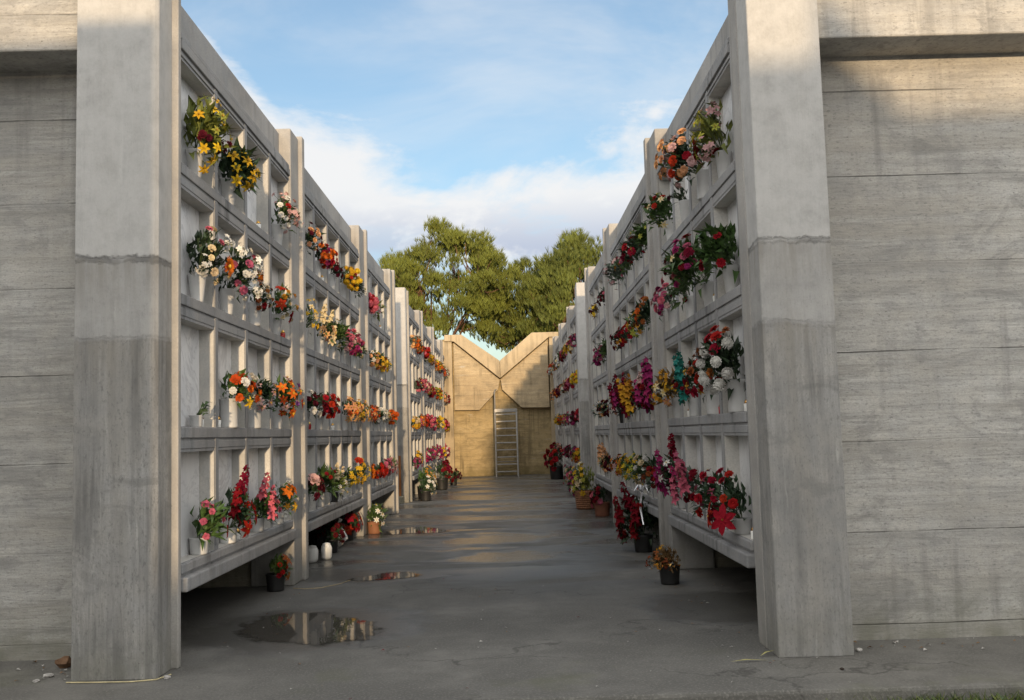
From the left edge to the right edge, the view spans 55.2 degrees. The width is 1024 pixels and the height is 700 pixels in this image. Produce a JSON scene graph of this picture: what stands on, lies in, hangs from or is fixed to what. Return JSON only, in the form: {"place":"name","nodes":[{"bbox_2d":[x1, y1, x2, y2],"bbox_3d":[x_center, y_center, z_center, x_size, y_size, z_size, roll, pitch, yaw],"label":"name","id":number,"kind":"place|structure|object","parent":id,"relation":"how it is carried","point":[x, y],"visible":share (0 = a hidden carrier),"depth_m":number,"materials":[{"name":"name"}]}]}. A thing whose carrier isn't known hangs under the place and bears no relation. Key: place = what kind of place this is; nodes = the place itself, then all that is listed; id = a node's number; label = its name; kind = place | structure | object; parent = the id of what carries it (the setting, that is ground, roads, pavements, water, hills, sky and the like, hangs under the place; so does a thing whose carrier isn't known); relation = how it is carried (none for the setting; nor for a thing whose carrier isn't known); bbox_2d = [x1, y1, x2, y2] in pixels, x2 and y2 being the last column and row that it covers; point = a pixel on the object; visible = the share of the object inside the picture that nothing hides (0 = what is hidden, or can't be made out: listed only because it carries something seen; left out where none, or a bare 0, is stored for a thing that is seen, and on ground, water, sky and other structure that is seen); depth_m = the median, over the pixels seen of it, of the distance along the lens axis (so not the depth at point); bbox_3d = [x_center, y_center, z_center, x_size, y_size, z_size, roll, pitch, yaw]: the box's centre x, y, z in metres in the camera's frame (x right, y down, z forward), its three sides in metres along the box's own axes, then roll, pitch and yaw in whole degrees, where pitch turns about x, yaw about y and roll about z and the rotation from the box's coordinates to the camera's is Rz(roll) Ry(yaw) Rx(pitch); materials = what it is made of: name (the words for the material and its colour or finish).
{"place":"outdoors","nodes":[
{"label":"outdoors","id":0,"kind":"place"},
{"bbox_2d":[181,0,727,360],"label":"sky","id":1,"kind":"structure","parent":0,"point":[528,122],"materials":[{"name":"blue"}]},
{"bbox_2d":[0,474,1023,699],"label":"paving","id":2,"kind":"structure","parent":0,"point":[549,644],"depth_m":7.14,"materials":[{"name":"concrete"}]},
{"bbox_2d":[55,656,70,668],"bbox_3d":[-3.003,2.097,6.581,0.103,0.084,0.112,-3,-5,20],"label":"rubble","id":3,"kind":"object","parent":2,"relation":"on","point":[63,662],"visible":0.89,"depth_m":6.55,"materials":[{"name":"brown stone"}]},
{"bbox_2d":[0,0,398,681],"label":"niche block","id":4,"kind":"structure","parent":2,"relation":"on","point":[122,352],"depth_m":6.94,"materials":[{"name":"concrete"}]},
{"bbox_2d":[189,401,212,426],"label":"flower bouquet","id":5,"kind":"object","parent":4,"relation":"in","point":[196,420],"visible":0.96,"depth_m":7.14,"materials":[{"name":"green plant"}]},
{"bbox_2d":[183,94,238,177],"bbox_3d":[-2.256,-1.603,7.336,0.410,0.646,0.500,-3,-5,20],"label":"flower bouquet","id":6,"kind":"object","parent":4,"relation":"in","point":[202,123],"visible":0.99,"depth_m":7.26,"materials":[{"name":"yellow plant"}]},
{"bbox_2d":[186,226,235,301],"bbox_3d":[-2.244,-0.647,7.309,0.357,0.584,0.412,-2,-5,0],"label":"flower bouquet","id":7,"kind":"object","parent":4,"relation":"in","point":[210,253],"visible":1,"depth_m":7.25,"materials":[{"name":"white plant"}]},
{"bbox_2d":[188,496,235,554],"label":"flower bouquet","id":8,"kind":"object","parent":4,"relation":"in","point":[209,520],"visible":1,"depth_m":7.12,"materials":[{"name":"green plant"}]},
{"bbox_2d":[220,465,257,543],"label":"flower bouquet","id":9,"kind":"object","parent":4,"relation":"in","point":[237,513],"visible":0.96,"depth_m":7.88,"materials":[{"name":"red plant"}]},
{"bbox_2d":[218,137,264,205],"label":"flower bouquet","id":10,"kind":"object","parent":4,"relation":"in","point":[237,164],"visible":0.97,"depth_m":8.13,"materials":[{"name":"yellow plant"}]},
{"bbox_2d":[218,245,264,314],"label":"flower bouquet","id":11,"kind":"object","parent":4,"relation":"in","point":[242,262],"visible":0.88,"depth_m":8.01,"materials":[{"name":"white plant"}]},
{"bbox_2d":[219,368,263,427],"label":"flower bouquet","id":12,"kind":"object","parent":4,"relation":"in","point":[241,381],"visible":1,"depth_m":7.97,"materials":[{"name":"multicoloured plant"}]},
{"bbox_2d":[248,282,273,326],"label":"flower bouquet","id":13,"kind":"object","parent":4,"relation":"in","point":[255,307],"visible":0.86,"depth_m":8.85,"materials":[{"name":"white plant"}]},
{"bbox_2d":[248,373,280,427],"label":"flower bouquet","id":14,"kind":"object","parent":4,"relation":"in","point":[255,417],"visible":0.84,"depth_m":8.75,"materials":[{"name":"multicoloured plant"}]},
{"bbox_2d":[249,472,281,531],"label":"flower bouquet","id":15,"kind":"object","parent":4,"relation":"in","point":[266,506],"visible":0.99,"depth_m":8.75,"materials":[{"name":"pink plant"}]},
{"bbox_2d":[272,282,298,335],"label":"flower bouquet","id":16,"kind":"object","parent":4,"relation":"in","point":[280,301],"visible":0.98,"depth_m":9.70,"materials":[{"name":"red plant"}]},
{"bbox_2d":[273,480,298,523],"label":"flower bouquet","id":17,"kind":"object","parent":4,"relation":"in","point":[289,489],"visible":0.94,"depth_m":9.55,"materials":[{"name":"orange plant"}]},
{"bbox_2d":[271,191,303,245],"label":"flower bouquet","id":18,"kind":"object","parent":4,"relation":"in","point":[286,212],"visible":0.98,"depth_m":9.88,"materials":[{"name":"white plant"}]},
{"bbox_2d":[273,375,304,428],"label":"flower bouquet","id":19,"kind":"object","parent":4,"relation":"in","point":[288,393],"visible":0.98,"depth_m":9.66,"materials":[{"name":"orange plant"}]},
{"bbox_2d":[306,298,323,346],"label":"flower bouquet","id":20,"kind":"object","parent":4,"relation":"in","point":[311,324],"visible":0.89,"depth_m":11.06,"materials":[{"name":"plant"}]},
{"bbox_2d":[305,220,326,265],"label":"flower bouquet","id":21,"kind":"object","parent":4,"relation":"in","point":[310,238],"visible":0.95,"depth_m":11.09,"materials":[{"name":"orange plant"}]},
{"bbox_2d":[307,389,325,428],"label":"flower bouquet","id":22,"kind":"object","parent":4,"relation":"in","point":[312,405],"visible":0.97,"depth_m":10.97,"materials":[{"name":"multicoloured plant"}]},
{"bbox_2d":[308,471,325,512],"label":"flower bouquet","id":23,"kind":"object","parent":4,"relation":"in","point":[315,481],"visible":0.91,"depth_m":10.85,"materials":[{"name":"pink plant"}]},
{"bbox_2d":[316,304,336,353],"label":"flower bouquet","id":24,"kind":"object","parent":4,"relation":"in","point":[326,330],"visible":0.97,"depth_m":11.99,"materials":[{"name":"beige plant"}]},
{"bbox_2d":[315,240,337,277],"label":"flower bouquet","id":25,"kind":"object","parent":4,"relation":"in","point":[325,255],"visible":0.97,"depth_m":11.94,"materials":[{"name":"orange plant"}]},
{"bbox_2d":[317,462,339,506],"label":"flower bouquet","id":26,"kind":"object","parent":4,"relation":"in","point":[326,475],"visible":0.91,"depth_m":11.77,"materials":[{"name":"green plant"}]},
{"bbox_2d":[317,391,340,429],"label":"flower bouquet","id":27,"kind":"object","parent":4,"relation":"in","point":[329,404],"visible":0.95,"depth_m":11.79,"materials":[{"name":"red plant"}]},
{"bbox_2d":[329,261,344,289],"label":"flower bouquet","id":28,"kind":"object","parent":4,"relation":"in","point":[335,268],"visible":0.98,"depth_m":12.95,"materials":[{"name":"red plant"}]},
{"bbox_2d":[329,317,351,358],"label":"flower bouquet","id":29,"kind":"object","parent":4,"relation":"in","point":[341,331],"visible":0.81,"depth_m":12.83,"materials":[{"name":"green plant"}]},
{"bbox_2d":[331,462,351,501],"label":"flower bouquet","id":30,"kind":"object","parent":4,"relation":"in","point":[340,482],"visible":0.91,"depth_m":12.61,"materials":[{"name":"white plant"}]},
{"bbox_2d":[340,265,362,298],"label":"flower bouquet","id":31,"kind":"object","parent":4,"relation":"in","point":[349,279],"visible":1,"depth_m":13.82,"materials":[{"name":"yellow plant"}]},
{"bbox_2d":[343,466,359,496],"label":"flower bouquet","id":32,"kind":"object","parent":4,"relation":"in","point":[351,476],"visible":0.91,"depth_m":13.58,"materials":[{"name":"yellow plant"}]},
{"bbox_2d":[342,396,362,429],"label":"flower bouquet","id":33,"kind":"object","parent":4,"relation":"in","point":[350,406],"visible":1,"depth_m":13.61,"materials":[{"name":"orange plant"}]},
{"bbox_2d":[341,329,364,363],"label":"flower bouquet","id":34,"kind":"object","parent":4,"relation":"in","point":[352,339],"visible":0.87,"depth_m":13.71,"materials":[{"name":"pink plant"}]},
{"bbox_2d":[352,399,370,430],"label":"flower bouquet","id":35,"kind":"object","parent":4,"relation":"in","point":[363,417],"visible":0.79,"depth_m":14.52,"materials":[{"name":"yellow plant"}]},
{"bbox_2d":[353,457,370,493],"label":"flower bouquet","id":36,"kind":"object","parent":4,"relation":"in","point":[362,467],"visible":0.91,"depth_m":14.36,"materials":[{"name":"yellow plant"}]},
{"bbox_2d":[368,292,378,313],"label":"flower bouquet","id":37,"kind":"object","parent":4,"relation":"in","point":[373,302],"visible":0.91,"depth_m":16.08,"materials":[{"name":"pink plant"}]},
{"bbox_2d":[370,404,383,428],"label":"flower bouquet","id":38,"kind":"object","parent":4,"relation":"in","point":[376,411],"visible":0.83,"depth_m":15.92,"materials":[{"name":"orange plant"}]},
{"bbox_2d":[373,351,388,376],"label":"flower bouquet","id":39,"kind":"object","parent":4,"relation":"in","point":[382,358],"visible":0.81,"depth_m":16.88,"materials":[{"name":"yellow plant"}]},
{"bbox_2d":[265,552,292,591],"bbox_3d":[-2.291,2.186,9.691,0.297,0.375,0.307,-2,-5,0],"label":"potted plant","id":40,"kind":"object","parent":2,"relation":"on","point":[275,579],"visible":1,"depth_m":9.63,"materials":[{"name":"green plant"}]},
{"bbox_2d":[235,612,381,644],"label":"puddle","id":41,"kind":"object","parent":2,"relation":"on","point":[320,628],"visible":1,"depth_m":7.65,"materials":[{"name":"liquid"}]},
{"bbox_2d":[308,545,317,562],"bbox_3d":[-2.416,2.458,11.822,0.156,0.205,0.154,-2,-5,0],"label":"grave lantern","id":42,"kind":"object","parent":2,"relation":"on","point":[313,553],"visible":0.77,"depth_m":11.76,"materials":[{"name":"white plastic"}]},
{"bbox_2d":[321,542,331,559],"bbox_3d":[-2.287,2.476,12.072,0.140,0.205,0.138,-2,-5,0],"label":"grave lantern","id":43,"kind":"object","parent":2,"relation":"on","point":[326,550],"visible":1,"depth_m":12.02,"materials":[{"name":"white plastic"}]},
{"bbox_2d":[323,521,345,552],"bbox_3d":[-2.320,2.428,12.831,0.321,0.431,0.403,-2,-5,0],"label":"potted plant","id":44,"kind":"object","parent":2,"relation":"on","point":[335,529],"visible":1,"depth_m":12.76,"materials":[{"name":"red plant"}]},
{"bbox_2d":[340,511,362,540],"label":"potted plant","id":45,"kind":"object","parent":2,"relation":"on","point":[349,520],"visible":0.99,"depth_m":14.20,"materials":[{"name":"red plant"}]},
{"bbox_2d":[367,502,388,533],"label":"potted plant","id":46,"kind":"object","parent":2,"relation":"on","point":[376,513],"visible":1,"depth_m":15.10,"materials":[{"name":"white plant"}]},
{"bbox_2d":[349,571,418,580],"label":"puddle","id":47,"kind":"object","parent":2,"relation":"on","point":[389,575],"visible":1,"depth_m":10.42,"materials":[{"name":"liquid"}]},
{"bbox_2d":[385,527,445,534],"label":"puddle","id":48,"kind":"object","parent":2,"relation":"on","point":[417,530],"visible":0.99,"depth_m":15.38,"materials":[{"name":"liquid"}]},
{"bbox_2d":[395,287,445,502],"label":"niche block","id":49,"kind":"structure","parent":2,"relation":"on","point":[410,366],"depth_m":23.61,"materials":[{"name":"concrete"}]},
{"bbox_2d":[417,465,436,498],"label":"potted plant","id":50,"kind":"object","parent":2,"relation":"on","point":[429,474],"visible":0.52,"depth_m":23.34,"materials":[{"name":"green plant"}]},
{"bbox_2d":[419,475,437,500],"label":"potted plant","id":51,"kind":"object","parent":2,"relation":"on","point":[425,494],"visible":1,"depth_m":22.45,"materials":[{"name":"white plant"}]},
{"bbox_2d":[434,459,456,489],"bbox_3d":[-1.864,3.421,26.974,0.639,0.845,0.682,2,-6,-35],"label":"potted plant","id":52,"kind":"object","parent":2,"relation":"on","point":[443,481],"visible":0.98,"depth_m":26.86,"materials":[{"name":"red plant"}]},
{"bbox_2d":[443,332,557,476],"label":"end wall","id":53,"kind":"structure","parent":2,"relation":"on","point":[519,378],"depth_m":35.59,"materials":[{"name":"concrete"}]},
{"bbox_2d":[494,389,518,476],"bbox_3d":[-0.204,2.914,34.789,0.822,3.116,0.983,-2,-5,0],"label":"platform ladder","id":54,"kind":"object","parent":2,"relation":"on","point":[495,421],"visible":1,"depth_m":34.58,"materials":[{"name":"metal"}]},
{"bbox_2d":[15,495,1020,698],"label":"leaf litter","id":55,"kind":"object","parent":2,"relation":"on","point":[578,616],"visible":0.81,"depth_m":6.68,"materials":[{"name":"brown plant"}]},
{"bbox_2d":[543,442,562,478],"bbox_3d":[1.348,3.528,31.326,0.680,1.192,0.718,-4,-5,25],"label":"potted plant","id":56,"kind":"object","parent":2,"relation":"on","point":[556,470],"visible":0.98,"depth_m":31.11,"materials":[{"name":"red plant"}]},
{"bbox_2d":[552,282,591,489],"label":"niche block","id":57,"kind":"structure","parent":2,"relation":"on","point":[578,437],"depth_m":24.30,"materials":[{"name":"concrete"}]},
{"bbox_2d":[568,462,595,509],"bbox_3d":[1.360,2.600,18.847,0.545,0.909,0.636,-2,-5,0],"label":"potted plant","id":58,"kind":"object","parent":2,"relation":"on","point":[582,501],"visible":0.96,"depth_m":18.72,"materials":[{"name":"plant"}]},
{"bbox_2d":[589,483,609,516],"bbox_3d":[1.524,2.612,17.125,0.398,0.581,0.455,-2,-5,0],"label":"potted plant","id":59,"kind":"object","parent":2,"relation":"on","point":[602,507],"visible":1,"depth_m":17.04,"materials":[{"name":"brown plant"}]},
{"bbox_2d":[612,482,657,552],"bbox_3d":[1.505,2.032,11.980,0.557,0.857,0.691,-2,-5,0],"label":"potted plant","id":60,"kind":"object","parent":2,"relation":"on","point":[638,517],"visible":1,"depth_m":11.88,"materials":[{"name":"red plant"}]},
{"bbox_2d":[645,545,680,584],"bbox_3d":[1.450,2.050,9.409,0.340,0.386,0.384,-2,-5,0],"label":"potted plant","id":61,"kind":"object","parent":2,"relation":"on","point":[667,568],"visible":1,"depth_m":9.34,"materials":[{"name":"black plant"}]},
{"bbox_2d":[584,0,1023,657],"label":"niche block","id":62,"kind":"structure","parent":2,"relation":"on","point":[864,194],"depth_m":6.85,"materials":[{"name":"concrete"}]},
{"bbox_2d":[591,344,605,371],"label":"flower bouquet","id":63,"kind":"object","parent":62,"relation":"in","point":[597,355],"visible":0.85,"depth_m":17.24,"materials":[{"name":"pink plant"}]},
{"bbox_2d":[597,442,609,477],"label":"flower bouquet","id":64,"kind":"object","parent":62,"relation":"in","point":[600,454],"visible":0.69,"depth_m":17.16,"materials":[{"name":"orange plant"}]},
{"bbox_2d":[602,257,625,293],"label":"flower bouquet","id":65,"kind":"object","parent":62,"relation":"in","point":[616,272],"visible":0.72,"depth_m":14.12,"materials":[{"name":"green plant"}]},
{"bbox_2d":[609,329,627,357],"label":"flower bouquet","id":66,"kind":"object","parent":62,"relation":"in","point":[621,345],"visible":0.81,"depth_m":14.11,"materials":[{"name":"red plant"}]},
{"bbox_2d":[607,372,630,422],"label":"flower bouquet","id":67,"kind":"object","parent":62,"relation":"in","point":[614,394],"visible":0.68,"depth_m":14.04,"materials":[{"name":"purple plant"}]},
{"bbox_2d":[611,251,633,284],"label":"flower bouquet","id":68,"kind":"object","parent":62,"relation":"in","point":[628,271],"visible":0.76,"depth_m":13.37,"materials":[{"name":"green plant"}]},
{"bbox_2d":[616,453,633,487],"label":"flower bouquet","id":69,"kind":"object","parent":62,"relation":"in","point":[621,472],"visible":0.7,"depth_m":13.90,"materials":[{"name":"yellow plant"}]},
{"bbox_2d":[616,321,636,352],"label":"flower bouquet","id":70,"kind":"object","parent":62,"relation":"in","point":[623,332],"visible":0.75,"depth_m":13.23,"materials":[{"name":"red plant"}]},
{"bbox_2d":[616,373,638,421],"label":"flower bouquet","id":71,"kind":"object","parent":62,"relation":"in","point":[626,390],"visible":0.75,"depth_m":13.12,"materials":[{"name":"yellow plant"}]},
{"bbox_2d":[617,232,642,274],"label":"flower bouquet","id":72,"kind":"object","parent":62,"relation":"in","point":[631,254],"visible":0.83,"depth_m":12.44,"materials":[{"name":"red plant"}]},
{"bbox_2d":[622,451,640,490],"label":"flower bouquet","id":73,"kind":"object","parent":62,"relation":"in","point":[628,465],"visible":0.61,"depth_m":13.07,"materials":[{"name":"yellow plant"}]},
{"bbox_2d":[622,308,645,346],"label":"flower bouquet","id":74,"kind":"object","parent":62,"relation":"in","point":[641,332],"visible":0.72,"depth_m":12.29,"materials":[{"name":"yellow plant"}]},
{"bbox_2d":[629,221,647,252],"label":"flower bouquet","id":75,"kind":"object","parent":62,"relation":"in","point":[640,235],"visible":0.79,"depth_m":11.51,"materials":[{"name":"green plant"}]},
{"bbox_2d":[628,388,648,420],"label":"flower bouquet","id":76,"kind":"object","parent":62,"relation":"in","point":[645,415],"visible":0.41,"depth_m":12.33,"materials":[{"name":"purple plant"}]},
{"bbox_2d":[631,296,650,331],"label":"flower bouquet","id":77,"kind":"object","parent":62,"relation":"in","point":[642,310],"visible":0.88,"depth_m":11.46,"materials":[{"name":"orange plant"}]},
{"bbox_2d":[630,453,652,494],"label":"flower bouquet","id":78,"kind":"object","parent":62,"relation":"in","point":[639,467],"visible":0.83,"depth_m":12.17,"materials":[{"name":"white plant"}]},
{"bbox_2d":[633,356,653,413],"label":"flower bouquet","id":79,"kind":"object","parent":62,"relation":"in","point":[644,391],"visible":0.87,"depth_m":11.39,"materials":[{"name":"purple plant"}]},
{"bbox_2d":[635,454,657,498],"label":"flower bouquet","id":80,"kind":"object","parent":62,"relation":"in","point":[646,475],"visible":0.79,"depth_m":11.40,"materials":[{"name":"green plant"}]},
{"bbox_2d":[639,192,672,239],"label":"flower bouquet","id":81,"kind":"object","parent":62,"relation":"in","point":[661,208],"visible":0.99,"depth_m":10.23,"materials":[{"name":"green plant"}]},
{"bbox_2d":[648,282,676,328],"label":"flower bouquet","id":82,"kind":"object","parent":62,"relation":"in","point":[661,300],"visible":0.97,"depth_m":10.16,"materials":[{"name":"pink plant"}]},
{"bbox_2d":[649,367,680,417],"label":"flower bouquet","id":83,"kind":"object","parent":62,"relation":"in","point":[663,382],"visible":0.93,"depth_m":10.08,"materials":[{"name":"yellow plant"}]},
{"bbox_2d":[650,433,685,508],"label":"flower bouquet","id":84,"kind":"object","parent":62,"relation":"in","point":[667,471],"visible":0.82,"depth_m":10.00,"materials":[{"name":"pink plant"}]},
{"bbox_2d":[663,273,693,317],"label":"flower bouquet","id":85,"kind":"object","parent":62,"relation":"in","point":[688,301],"visible":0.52,"depth_m":9.22,"materials":[{"name":"green plant"}]},
{"bbox_2d":[667,183,689,221],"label":"flower bouquet","id":86,"kind":"object","parent":62,"relation":"in","point":[684,208],"visible":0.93,"depth_m":9.35,"materials":[{"name":"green plant"}]},
{"bbox_2d":[654,128,708,200],"bbox_3d":[1.467,-1.589,8.457,0.466,0.598,0.528,-5,-6,35],"label":"flower bouquet","id":87,"kind":"object","parent":62,"relation":"in","point":[681,154],"visible":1,"depth_m":8.39,"materials":[{"name":"orange plant"}]},
{"bbox_2d":[667,350,698,416],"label":"flower bouquet","id":88,"kind":"object","parent":62,"relation":"in","point":[678,385],"visible":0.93,"depth_m":9.22,"materials":[{"name":"green plant"}]},
{"bbox_2d":[659,233,713,306],"bbox_3d":[1.504,-0.684,8.447,0.502,0.639,0.521,-4,-6,27],"label":"flower bouquet","id":89,"kind":"object","parent":62,"relation":"in","point":[683,256],"visible":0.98,"depth_m":8.38,"materials":[{"name":"green plant"}]},
{"bbox_2d":[669,450,703,515],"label":"flower bouquet","id":90,"kind":"object","parent":62,"relation":"in","point":[686,485],"visible":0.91,"depth_m":9.11,"materials":[{"name":"pink plant"}]},
{"bbox_2d":[682,353,718,414],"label":"flower bouquet","id":91,"kind":"object","parent":62,"relation":"in","point":[712,403],"visible":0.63,"depth_m":8.31,"materials":[{"name":"red plant"}]},
{"bbox_2d":[689,468,722,521],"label":"flower bouquet","id":92,"kind":"object","parent":62,"relation":"on","point":[700,497],"visible":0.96,"depth_m":8.23,"materials":[{"name":"red plant"}]},
{"bbox_2d":[689,100,732,177],"bbox_3d":[1.558,-1.675,7.781,0.360,0.648,0.435,-2,-5,0],"label":"flower bouquet","id":93,"kind":"object","parent":62,"relation":"in","point":[710,125],"visible":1,"depth_m":7.71,"materials":[{"name":"green plant"}]},
{"bbox_2d":[691,220,739,292],"bbox_3d":[1.574,-0.712,7.627,0.383,0.552,0.562,-2,-5,0],"label":"flower bouquet","id":94,"kind":"object","parent":62,"relation":"in","point":[718,249],"visible":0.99,"depth_m":7.55,"materials":[{"name":"green plant"}]},
{"bbox_2d":[691,325,745,412],"bbox_3d":[1.583,0.143,7.515,0.426,0.676,0.473,-1,-5,-12],"label":"flower bouquet","id":95,"kind":"object","parent":62,"relation":"in","point":[723,360],"visible":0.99,"depth_m":7.45,"materials":[{"name":"white plant"}]},
{"bbox_2d":[704,467,751,535],"bbox_3d":[1.652,1.149,7.484,0.367,0.510,0.378,2,-6,-36],"label":"flower bouquet","id":96,"kind":"object","parent":62,"relation":"in","point":[730,498],"visible":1,"depth_m":7.41,"materials":[{"name":"red plant"}]},
{"label":"ground","id":97,"kind":"structure","parent":0,"visible":0},
{"bbox_2d":[378,215,521,341],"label":"pine tree","id":98,"kind":"object","parent":97,"relation":"on","point":[481,303],"visible":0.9,"depth_m":51.02,"materials":[{"name":"green plant"}]},
{"bbox_2d":[482,256,569,353],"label":"pine tree","id":99,"kind":"object","parent":97,"relation":"on","point":[510,335],"visible":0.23,"depth_m":54.80,"materials":[{"name":"green plant"}]},
{"bbox_2d":[510,227,602,335],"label":"pine tree","id":100,"kind":"object","parent":97,"relation":"on","point":[565,264],"visible":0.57,"depth_m":51.34,"materials":[{"name":"green plant"}]},
{"bbox_2d":[826,689,1023,699],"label":"moss tuft","id":101,"kind":"object","parent":97,"relation":"on","point":[959,697],"visible":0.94,"depth_m":5.44,"materials":[{"name":"green plant"}]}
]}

